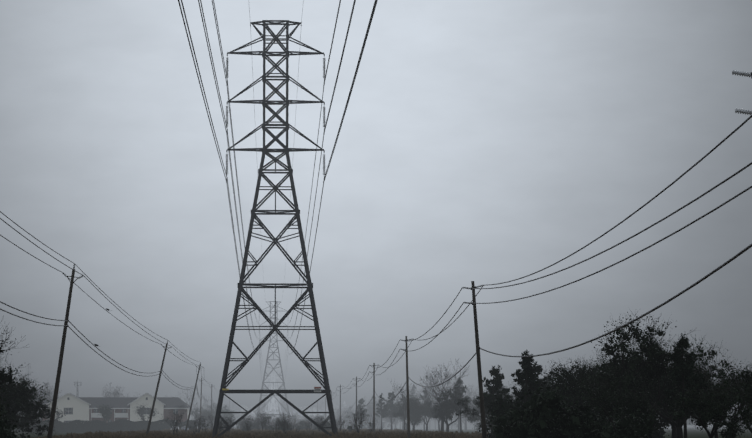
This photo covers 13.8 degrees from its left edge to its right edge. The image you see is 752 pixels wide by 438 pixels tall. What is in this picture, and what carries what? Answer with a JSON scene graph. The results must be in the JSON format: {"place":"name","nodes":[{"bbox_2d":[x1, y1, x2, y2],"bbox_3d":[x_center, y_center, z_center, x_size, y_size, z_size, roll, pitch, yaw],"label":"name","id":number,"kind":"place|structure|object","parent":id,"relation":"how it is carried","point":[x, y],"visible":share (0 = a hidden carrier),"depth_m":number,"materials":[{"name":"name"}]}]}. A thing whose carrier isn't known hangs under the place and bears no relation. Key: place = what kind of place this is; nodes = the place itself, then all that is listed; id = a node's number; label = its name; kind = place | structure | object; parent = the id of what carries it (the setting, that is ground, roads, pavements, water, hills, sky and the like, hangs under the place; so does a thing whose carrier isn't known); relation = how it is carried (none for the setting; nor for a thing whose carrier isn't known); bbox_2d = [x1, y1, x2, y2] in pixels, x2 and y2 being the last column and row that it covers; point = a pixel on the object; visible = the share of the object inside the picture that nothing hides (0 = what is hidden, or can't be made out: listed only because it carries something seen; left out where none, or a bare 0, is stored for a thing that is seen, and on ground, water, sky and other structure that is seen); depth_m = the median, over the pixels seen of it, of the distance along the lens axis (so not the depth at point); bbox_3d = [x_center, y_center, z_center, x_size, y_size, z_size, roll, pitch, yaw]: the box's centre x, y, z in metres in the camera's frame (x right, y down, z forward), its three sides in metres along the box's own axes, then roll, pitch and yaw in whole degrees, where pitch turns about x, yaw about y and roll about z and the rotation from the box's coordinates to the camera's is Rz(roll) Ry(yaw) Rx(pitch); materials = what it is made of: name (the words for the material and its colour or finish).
{"place":"outdoors","nodes":[
{"label":"outdoors","id":0,"kind":"place"},
{"bbox_2d":[0,0,751,424],"label":"sky","id":1,"kind":"structure","parent":0,"point":[483,142],"materials":[{"name":"grey"}]},
{"bbox_2d":[14,425,751,437],"bbox_3d":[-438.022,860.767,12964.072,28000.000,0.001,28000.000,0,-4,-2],"label":"ground","id":2,"kind":"structure","parent":0,"point":[692,432],"depth_m":685.41,"materials":[{"name":"black plant"}]},
{"bbox_2d":[0,315,28,367],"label":"bare tree","id":3,"kind":"object","parent":2,"relation":"on","point":[7,340],"visible":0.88,"depth_m":251.66,"materials":[{"name":"black plant"}]},
{"bbox_2d":[0,409,29,437],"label":"bush","id":4,"kind":"object","parent":2,"relation":"on","point":[7,434],"visible":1,"depth_m":189.18,"materials":[{"name":"black plant"}]},
{"bbox_2d":[0,332,31,386],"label":"oak tree","id":5,"kind":"object","parent":2,"relation":"on","point":[6,375],"visible":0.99,"depth_m":223.36,"materials":[{"name":"black plant"}]},
{"bbox_2d":[2,374,52,430],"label":"oak tree","id":6,"kind":"object","parent":2,"relation":"on","point":[23,420],"visible":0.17,"depth_m":364.30,"materials":[{"name":"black plant"}]},
{"bbox_2d":[0,361,59,437],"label":"oak tree","id":7,"kind":"object","parent":2,"relation":"on","point":[18,395],"visible":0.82,"depth_m":295.73,"materials":[{"name":"green plant"}]},
{"bbox_2d":[36,381,61,402],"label":"bare tree","id":8,"kind":"object","parent":2,"relation":"on","point":[47,393],"visible":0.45,"depth_m":889.22,"materials":[{"name":"grey plant"}]},
{"bbox_2d":[45,405,65,419],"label":"tree","id":9,"kind":"object","parent":2,"relation":"on","point":[58,414],"visible":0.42,"depth_m":786.49,"materials":[{"name":"grey plant"}]},
{"bbox_2d":[47,264,82,437],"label":"utility pole","id":10,"kind":"object","parent":2,"relation":"on","point":[53,408],"visible":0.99,"depth_m":208.84,"materials":[{"name":"brown wood"}]},
{"bbox_2d":[12,419,195,432],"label":"hedge","id":11,"kind":"object","parent":2,"relation":"on","point":[83,426],"visible":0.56,"depth_m":765.77,"materials":[{"name":"green plant"}]},
{"bbox_2d":[52,432,156,437],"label":"dry grass tuft","id":12,"kind":"object","parent":2,"relation":"on","point":[106,435],"visible":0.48,"depth_m":353.67,"materials":[{"name":"brown plant"}]},
{"bbox_2d":[97,403,113,421],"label":"tree","id":13,"kind":"object","parent":2,"relation":"on","point":[105,411],"visible":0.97,"depth_m":782.25,"materials":[{"name":"grey plant"}]},
{"bbox_2d":[101,383,127,396],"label":"bare tree","id":14,"kind":"object","parent":2,"relation":"on","point":[106,394],"visible":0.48,"depth_m":868.12,"materials":[{"name":"grey plant"}]},
{"bbox_2d":[41,393,189,422],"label":"house","id":15,"kind":"structure","parent":2,"relation":"on","point":[74,407],"depth_m":817.43,"materials":[{"name":"grey paint"}]},
{"bbox_2d":[62,430,189,436],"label":"dry grass tuft","id":16,"kind":"object","parent":2,"relation":"on","point":[132,433],"visible":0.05,"depth_m":430.62,"materials":[{"name":"brown plant"}]},
{"bbox_2d":[134,403,158,420],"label":"tree","id":17,"kind":"object","parent":2,"relation":"on","point":[141,412],"visible":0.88,"depth_m":787.80,"materials":[{"name":"grey plant"}]},
{"bbox_2d":[146,340,171,433],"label":"utility pole","id":18,"kind":"object","parent":2,"relation":"on","point":[151,413],"visible":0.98,"depth_m":391.20,"materials":[{"name":"brown wood"}]},
{"bbox_2d":[0,301,241,413],"bbox_3d":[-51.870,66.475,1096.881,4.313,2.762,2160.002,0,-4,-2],"label":"power lines","id":19,"kind":"object","parent":18,"relation":"attached to","point":[87,344],"visible":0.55,"depth_m":221.54,"materials":[{"name":"grey metal"}]},
{"bbox_2d":[0,211,248,408],"bbox_3d":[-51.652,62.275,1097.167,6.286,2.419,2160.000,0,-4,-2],"label":"power lines","id":20,"kind":"object","parent":18,"relation":"attached to","point":[91,283],"visible":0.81,"depth_m":216.74,"materials":[{"name":"grey metal"}]},
{"bbox_2d":[165,405,183,432],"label":"bare tree","id":21,"kind":"object","parent":2,"relation":"on","point":[176,429],"visible":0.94,"depth_m":417.17,"materials":[{"name":"grey plant"}]},
{"bbox_2d":[161,406,189,433],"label":"bare tree","id":22,"kind":"object","parent":2,"relation":"on","point":[174,419],"visible":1,"depth_m":414.77,"materials":[{"name":"grey plant"}]},
{"bbox_2d":[166,388,201,411],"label":"bare tree","id":23,"kind":"object","parent":2,"relation":"on","point":[189,398],"visible":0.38,"depth_m":898.79,"materials":[{"name":"grey plant"}]},
{"bbox_2d":[185,362,203,431],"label":"utility pole","id":24,"kind":"object","parent":2,"relation":"on","point":[193,397],"visible":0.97,"depth_m":529.88,"materials":[{"name":"brown wood"}]},
{"bbox_2d":[136,433,267,437],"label":"dry grass tuft","id":25,"kind":"object","parent":2,"relation":"on","point":[197,436],"visible":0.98,"depth_m":324.66,"materials":[{"name":"brown plant"}]},
{"bbox_2d":[199,376,204,429],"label":"utility pole","id":26,"kind":"object","parent":2,"relation":"on","point":[201,400],"visible":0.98,"depth_m":697.88,"materials":[{"name":"brown wood"}]},
{"bbox_2d":[190,407,214,424],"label":"oak tree","id":27,"kind":"object","parent":2,"relation":"on","point":[207,413],"visible":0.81,"depth_m":867.83,"materials":[{"name":"grey plant"}]},
{"bbox_2d":[206,404,236,420],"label":"oak tree","id":28,"kind":"object","parent":2,"relation":"on","point":[225,415],"visible":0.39,"depth_m":952.21,"materials":[{"name":"grey plant"}]},
{"bbox_2d":[244,417,255,430],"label":"bare tree","id":29,"kind":"object","parent":2,"relation":"on","point":[247,426],"visible":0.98,"depth_m":475.86,"materials":[{"name":"grey plant"}]},
{"bbox_2d":[255,409,270,429],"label":"bare tree","id":30,"kind":"object","parent":2,"relation":"on","point":[266,418],"visible":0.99,"depth_m":527.30,"materials":[{"name":"grey plant"}]},
{"bbox_2d":[256,301,290,420],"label":"transmission tower","id":31,"kind":"structure","parent":2,"relation":"on","point":[279,359],"depth_m":1196.56,"materials":[{"name":"metal"}]},
{"bbox_2d":[265,356,281,413],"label":"transmission tower","id":32,"kind":"structure","parent":2,"relation":"on","point":[271,357],"depth_m":2039.19,"materials":[{"name":"metal"}]},
{"bbox_2d":[268,375,278,415],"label":"transmission tower","id":33,"kind":"structure","parent":2,"relation":"on","point":[274,376],"depth_m":2881.90,"materials":[{"name":"metal"}]},
{"bbox_2d":[212,20,337,437],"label":"transmission tower","id":34,"kind":"structure","parent":2,"relation":"on","point":[266,102],"depth_m":354.23,"materials":[{"name":"metal"}]},
{"bbox_2d":[249,0,303,387],"bbox_3d":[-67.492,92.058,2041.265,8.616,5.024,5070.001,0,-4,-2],"label":"shield wires","id":35,"kind":"object","parent":34,"relation":"attached to","point":[255,130],"visible":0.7,"depth_m":432.96,"materials":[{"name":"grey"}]},
{"bbox_2d":[178,0,377,406],"bbox_3d":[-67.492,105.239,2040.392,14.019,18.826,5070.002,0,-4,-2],"label":"conductors","id":36,"kind":"object","parent":34,"relation":"hanging from","point":[366,35],"visible":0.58,"depth_m":310.32,"materials":[{"name":"grey metal"}]},
{"bbox_2d":[276,414,293,433],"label":"bare tree","id":37,"kind":"object","parent":2,"relation":"on","point":[285,422],"visible":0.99,"depth_m":408.92,"materials":[{"name":"grey plant"}]},
{"bbox_2d":[311,414,326,431],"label":"bare tree","id":38,"kind":"object","parent":2,"relation":"on","point":[318,419],"visible":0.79,"depth_m":502.95,"materials":[{"name":"grey plant"}]},
{"bbox_2d":[320,419,331,430],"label":"bush","id":39,"kind":"object","parent":2,"relation":"on","point":[327,424],"visible":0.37,"depth_m":603.37,"materials":[{"name":"grey plant"}]},
{"bbox_2d":[264,431,391,436],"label":"dry grass tuft","id":40,"kind":"object","parent":2,"relation":"on","point":[280,433],"visible":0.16,"depth_m":365.16,"materials":[{"name":"brown plant"}]},
{"bbox_2d":[277,433,388,437],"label":"dry grass tuft","id":41,"kind":"object","parent":2,"relation":"on","point":[323,435],"visible":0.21,"depth_m":350.14,"materials":[{"name":"brown plant"}]},
{"bbox_2d":[333,400,354,420],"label":"oak tree","id":42,"kind":"object","parent":2,"relation":"on","point":[334,408],"visible":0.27,"depth_m":1477.87,"materials":[{"name":"grey plant"}]},
{"bbox_2d":[334,409,357,428],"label":"oak tree","id":43,"kind":"object","parent":2,"relation":"on","point":[344,412],"visible":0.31,"depth_m":1353.58,"materials":[{"name":"grey plant"}]},
{"bbox_2d":[347,406,353,424],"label":"pine tree","id":44,"kind":"object","parent":2,"relation":"on","point":[350,410],"visible":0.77,"depth_m":1244.21,"materials":[{"name":"grey plant"}]},
{"bbox_2d":[348,416,364,432],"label":"bare tree","id":45,"kind":"object","parent":2,"relation":"on","point":[358,423],"visible":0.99,"depth_m":399.93,"materials":[{"name":"grey plant"}]},
{"bbox_2d":[353,377,359,428],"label":"utility pole","id":46,"kind":"object","parent":2,"relation":"on","point":[356,396],"visible":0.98,"depth_m":619.33,"materials":[{"name":"brown wood"}]},
{"bbox_2d":[346,406,369,431],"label":"bare tree","id":47,"kind":"object","parent":2,"relation":"on","point":[361,414],"visible":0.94,"depth_m":426.56,"materials":[{"name":"grey plant"}]},
{"bbox_2d":[353,398,369,428],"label":"pine tree","id":48,"kind":"object","parent":2,"relation":"on","point":[361,401],"visible":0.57,"depth_m":838.05,"materials":[{"name":"grey plant"}]},
{"bbox_2d":[295,432,441,437],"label":"dry grass tuft","id":49,"kind":"object","parent":2,"relation":"on","point":[340,435],"visible":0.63,"depth_m":340.76,"materials":[{"name":"brown plant"}]},
{"bbox_2d":[364,396,377,428],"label":"bare tree","id":50,"kind":"object","parent":2,"relation":"on","point":[370,414],"visible":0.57,"depth_m":1073.57,"materials":[{"name":"grey plant"}]},
{"bbox_2d":[370,363,377,432],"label":"utility pole","id":51,"kind":"object","parent":2,"relation":"on","point":[373,365],"visible":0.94,"depth_m":480.82,"materials":[{"name":"brown wood"}]},
{"bbox_2d":[362,400,390,427],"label":"oak tree","id":52,"kind":"object","parent":2,"relation":"on","point":[371,405],"visible":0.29,"depth_m":1190.85,"materials":[{"name":"grey plant"}]},
{"bbox_2d":[375,393,388,428],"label":"pine tree","id":53,"kind":"object","parent":2,"relation":"on","point":[383,414],"visible":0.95,"depth_m":758.98,"materials":[{"name":"grey plant"}]},
{"bbox_2d":[375,401,400,428],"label":"oak tree","id":54,"kind":"object","parent":2,"relation":"on","point":[388,421],"visible":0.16,"depth_m":1117.52,"materials":[{"name":"grey plant"}]},
{"bbox_2d":[382,391,398,429],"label":"pine tree","id":55,"kind":"object","parent":2,"relation":"on","point":[391,405],"visible":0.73,"depth_m":799.23,"materials":[{"name":"grey plant"}]},
{"bbox_2d":[310,415,480,428],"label":"distant treeline bush","id":56,"kind":"object","parent":2,"relation":"on","point":[421,426],"visible":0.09,"depth_m":1495.89,"materials":[{"name":"grey plant"}]},
{"bbox_2d":[390,381,416,429],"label":"bare tree","id":57,"kind":"object","parent":2,"relation":"on","point":[403,408],"visible":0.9,"depth_m":698.89,"materials":[{"name":"grey plant"}]},
{"bbox_2d":[400,336,411,437],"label":"utility pole","id":58,"kind":"object","parent":2,"relation":"on","point":[408,408],"visible":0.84,"depth_m":336.31,"materials":[{"name":"brown wood"}]},
{"bbox_2d":[385,399,426,429],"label":"oak tree","id":59,"kind":"object","parent":2,"relation":"on","point":[402,418],"visible":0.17,"depth_m":816.15,"materials":[{"name":"grey plant"}]},
{"bbox_2d":[391,394,436,430],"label":"oak tree","id":60,"kind":"object","parent":2,"relation":"on","point":[415,414],"visible":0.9,"depth_m":703.13,"materials":[{"name":"grey plant"}]},
{"bbox_2d":[409,384,418,399],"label":"pine tree","id":61,"kind":"object","parent":2,"relation":"on","point":[412,391],"visible":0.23,"depth_m":1146.84,"materials":[{"name":"grey plant"}]},
{"bbox_2d":[409,397,438,430],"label":"oak tree","id":62,"kind":"object","parent":2,"relation":"on","point":[429,417],"visible":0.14,"depth_m":718.41,"materials":[{"name":"grey plant"}]},
{"bbox_2d":[419,388,432,430],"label":"pine tree","id":63,"kind":"object","parent":2,"relation":"on","point":[425,393],"visible":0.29,"depth_m":883.92,"materials":[{"name":"grey plant"}]},
{"bbox_2d":[386,430,487,434],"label":"dry grass tuft","id":64,"kind":"object","parent":2,"relation":"on","point":[440,431],"visible":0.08,"depth_m":455.30,"materials":[{"name":"brown plant"}]},
{"bbox_2d":[385,432,488,436],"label":"dry grass tuft","id":65,"kind":"object","parent":2,"relation":"on","point":[480,434],"visible":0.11,"depth_m":368.80,"materials":[{"name":"brown plant"}]},
{"bbox_2d":[416,358,469,430],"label":"bare tree","id":66,"kind":"object","parent":2,"relation":"on","point":[441,390],"visible":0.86,"depth_m":599.21,"materials":[{"name":"grey plant"}]},
{"bbox_2d":[428,432,479,437],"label":"dry grass tuft","id":67,"kind":"object","parent":2,"relation":"on","point":[444,435],"visible":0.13,"depth_m":351.89,"materials":[{"name":"brown plant"}]},
{"bbox_2d":[431,385,480,431],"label":"oak tree","id":68,"kind":"object","parent":2,"relation":"on","point":[446,408],"visible":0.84,"depth_m":581.66,"materials":[{"name":"grey plant"}]},
{"bbox_2d":[451,377,470,431],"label":"pine tree","id":69,"kind":"object","parent":2,"relation":"on","point":[459,383],"visible":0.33,"depth_m":626.90,"materials":[{"name":"grey plant"}]},
{"bbox_2d":[452,382,470,430],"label":"pine tree","id":70,"kind":"object","parent":2,"relation":"on","point":[461,385],"visible":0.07,"depth_m":940.13,"materials":[{"name":"grey plant"}]},
{"bbox_2d":[449,403,479,429],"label":"oak tree","id":71,"kind":"object","parent":2,"relation":"on","point":[455,417],"visible":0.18,"depth_m":1182.51,"materials":[{"name":"grey plant"}]},
{"bbox_2d":[451,382,478,429],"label":"bare tree","id":72,"kind":"object","parent":2,"relation":"on","point":[471,403],"visible":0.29,"depth_m":1052.04,"materials":[{"name":"grey plant"}]},
{"bbox_2d":[463,281,486,437],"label":"utility pole","id":73,"kind":"object","parent":2,"relation":"on","point":[482,413],"visible":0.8,"depth_m":206.85,"materials":[{"name":"brown wood"}]},
{"bbox_2d":[451,390,515,433],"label":"oak tree","id":74,"kind":"object","parent":2,"relation":"on","point":[470,410],"visible":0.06,"depth_m":372.22,"materials":[{"name":"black plant"}]},
{"bbox_2d":[476,408,497,437],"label":"bush","id":75,"kind":"object","parent":2,"relation":"on","point":[487,429],"visible":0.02,"depth_m":290.11,"materials":[{"name":"black plant"}]},
{"bbox_2d":[476,366,505,433],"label":"pine tree","id":76,"kind":"object","parent":2,"relation":"on","point":[497,380],"visible":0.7,"depth_m":310.08,"materials":[{"name":"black plant"}]},
{"bbox_2d":[468,386,514,431],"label":"oak tree","id":77,"kind":"object","parent":2,"relation":"on","point":[479,408],"visible":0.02,"depth_m":659.80,"materials":[{"name":"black plant"}]},
{"bbox_2d":[484,365,512,409],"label":"pine tree","id":78,"kind":"object","parent":2,"relation":"on","point":[506,389],"visible":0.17,"depth_m":322.20,"materials":[{"name":"black plant"}]},
{"bbox_2d":[485,388,523,435],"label":"bush","id":79,"kind":"object","parent":2,"relation":"on","point":[497,408],"visible":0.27,"depth_m":255.69,"materials":[{"name":"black plant"}]},
{"bbox_2d":[487,406,524,436],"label":"bush","id":80,"kind":"object","parent":2,"relation":"on","point":[495,423],"visible":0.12,"depth_m":235.68,"materials":[{"name":"black plant"}]},
{"bbox_2d":[511,349,546,408],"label":"pine tree","id":81,"kind":"object","parent":2,"relation":"on","point":[525,363],"visible":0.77,"depth_m":263.05,"materials":[{"name":"black plant"}]},
{"bbox_2d":[489,378,575,437],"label":"bush","id":82,"kind":"object","parent":2,"relation":"on","point":[543,409],"visible":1,"depth_m":200.69,"materials":[{"name":"green plant"}]},
{"bbox_2d":[503,379,567,405],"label":"oak tree","id":83,"kind":"object","parent":2,"relation":"on","point":[514,387],"visible":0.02,"depth_m":284.57,"materials":[{"name":"black plant"}]},
{"bbox_2d":[522,361,549,393],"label":"pine tree","id":84,"kind":"object","parent":2,"relation":"on","point":[538,370],"visible":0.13,"depth_m":300.00,"materials":[{"name":"black plant"}]},
{"bbox_2d":[537,354,601,390],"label":"oak tree","id":85,"kind":"object","parent":2,"relation":"on","point":[546,377],"visible":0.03,"depth_m":290.02,"materials":[{"name":"black plant"}]},
{"bbox_2d":[536,358,618,420],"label":"oak tree","id":86,"kind":"object","parent":2,"relation":"on","point":[569,391],"visible":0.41,"depth_m":251.29,"materials":[{"name":"black plant"}]},
{"bbox_2d":[562,359,653,422],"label":"oak tree","id":87,"kind":"object","parent":2,"relation":"on","point":[594,378],"visible":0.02,"depth_m":268.74,"materials":[{"name":"black plant"}]},
{"bbox_2d":[573,370,665,430],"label":"oak tree","id":88,"kind":"object","parent":2,"relation":"on","point":[598,398],"visible":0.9,"depth_m":214.96,"materials":[{"name":"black plant"}]},
{"bbox_2d":[585,336,662,404],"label":"bare tree","id":89,"kind":"object","parent":2,"relation":"on","point":[610,357],"visible":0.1,"depth_m":264.59,"materials":[{"name":"black plant"}]},
{"bbox_2d":[606,403,660,437],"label":"bush","id":90,"kind":"object","parent":2,"relation":"on","point":[648,425],"visible":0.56,"depth_m":208.63,"materials":[{"name":"black plant"}]},
{"bbox_2d":[582,310,719,417],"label":"oak tree","id":91,"kind":"object","parent":2,"relation":"on","point":[634,368],"visible":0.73,"depth_m":237.84,"materials":[{"name":"green plant"}]},
{"bbox_2d":[640,406,669,437],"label":"bush","id":92,"kind":"object","parent":2,"relation":"on","point":[656,435],"visible":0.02,"depth_m":266.63,"materials":[{"name":"black plant"}]},
{"bbox_2d":[642,347,719,437],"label":"oak tree","id":93,"kind":"object","parent":2,"relation":"on","point":[674,428],"visible":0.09,"depth_m":262.29,"materials":[{"name":"black plant"}]},
{"bbox_2d":[656,333,708,437],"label":"pine tree","id":94,"kind":"object","parent":2,"relation":"on","point":[680,378],"visible":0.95,"depth_m":232.29,"materials":[{"name":"green plant"}]},
{"bbox_2d":[622,336,742,437],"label":"oak tree","id":95,"kind":"object","parent":2,"relation":"on","point":[653,390],"visible":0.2,"depth_m":250.54,"materials":[{"name":"black plant"}]},
{"bbox_2d":[650,364,720,434],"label":"oak tree","id":96,"kind":"object","parent":2,"relation":"on","point":[666,423],"depth_m":277.09,"materials":[{"name":"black plant"}]},
{"bbox_2d":[660,349,750,437],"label":"tree","id":97,"kind":"object","parent":2,"relation":"on","point":[719,379],"visible":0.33,"depth_m":240.03,"materials":[{"name":"black plant"}]},
{"bbox_2d":[664,375,751,437],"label":"oak tree","id":98,"kind":"object","parent":2,"relation":"on","point":[719,405],"visible":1,"depth_m":207.93,"materials":[{"name":"green plant"}]},
{"bbox_2d":[694,350,751,437],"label":"oak tree","id":99,"kind":"object","parent":2,"relation":"on","point":[716,375],"visible":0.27,"depth_m":254.48,"materials":[{"name":"black plant"}]},
{"bbox_2d":[709,359,751,432],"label":"oak tree","id":100,"kind":"object","parent":2,"relation":"on","point":[747,378],"visible":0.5,"depth_m":225.38,"materials":[{"name":"black plant"}]},
{"bbox_2d":[732,70,751,114],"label":"utility pole","id":101,"kind":"object","parent":2,"relation":"on","point":[740,73],"visible":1,"depth_m":80.73,"materials":[{"name":"grey ceramic"}]},
{"bbox_2d":[310,243,751,416],"bbox_3d":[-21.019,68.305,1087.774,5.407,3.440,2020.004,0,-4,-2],"label":"power line","id":102,"kind":"object","parent":101,"relation":"attached to","point":[694,284],"visible":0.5,"depth_m":116.33,"materials":[{"name":"grey metal"}]},
{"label":"utility pole","id":103,"kind":"object","parent":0,"visible":0},
{"bbox_2d":[296,115,751,411],"bbox_3d":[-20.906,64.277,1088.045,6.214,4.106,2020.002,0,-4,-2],"label":"power lines","id":104,"kind":"object","parent":103,"relation":"attached to","point":[725,180],"visible":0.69,"depth_m":119.63,"materials":[{"name":"grey metal"}]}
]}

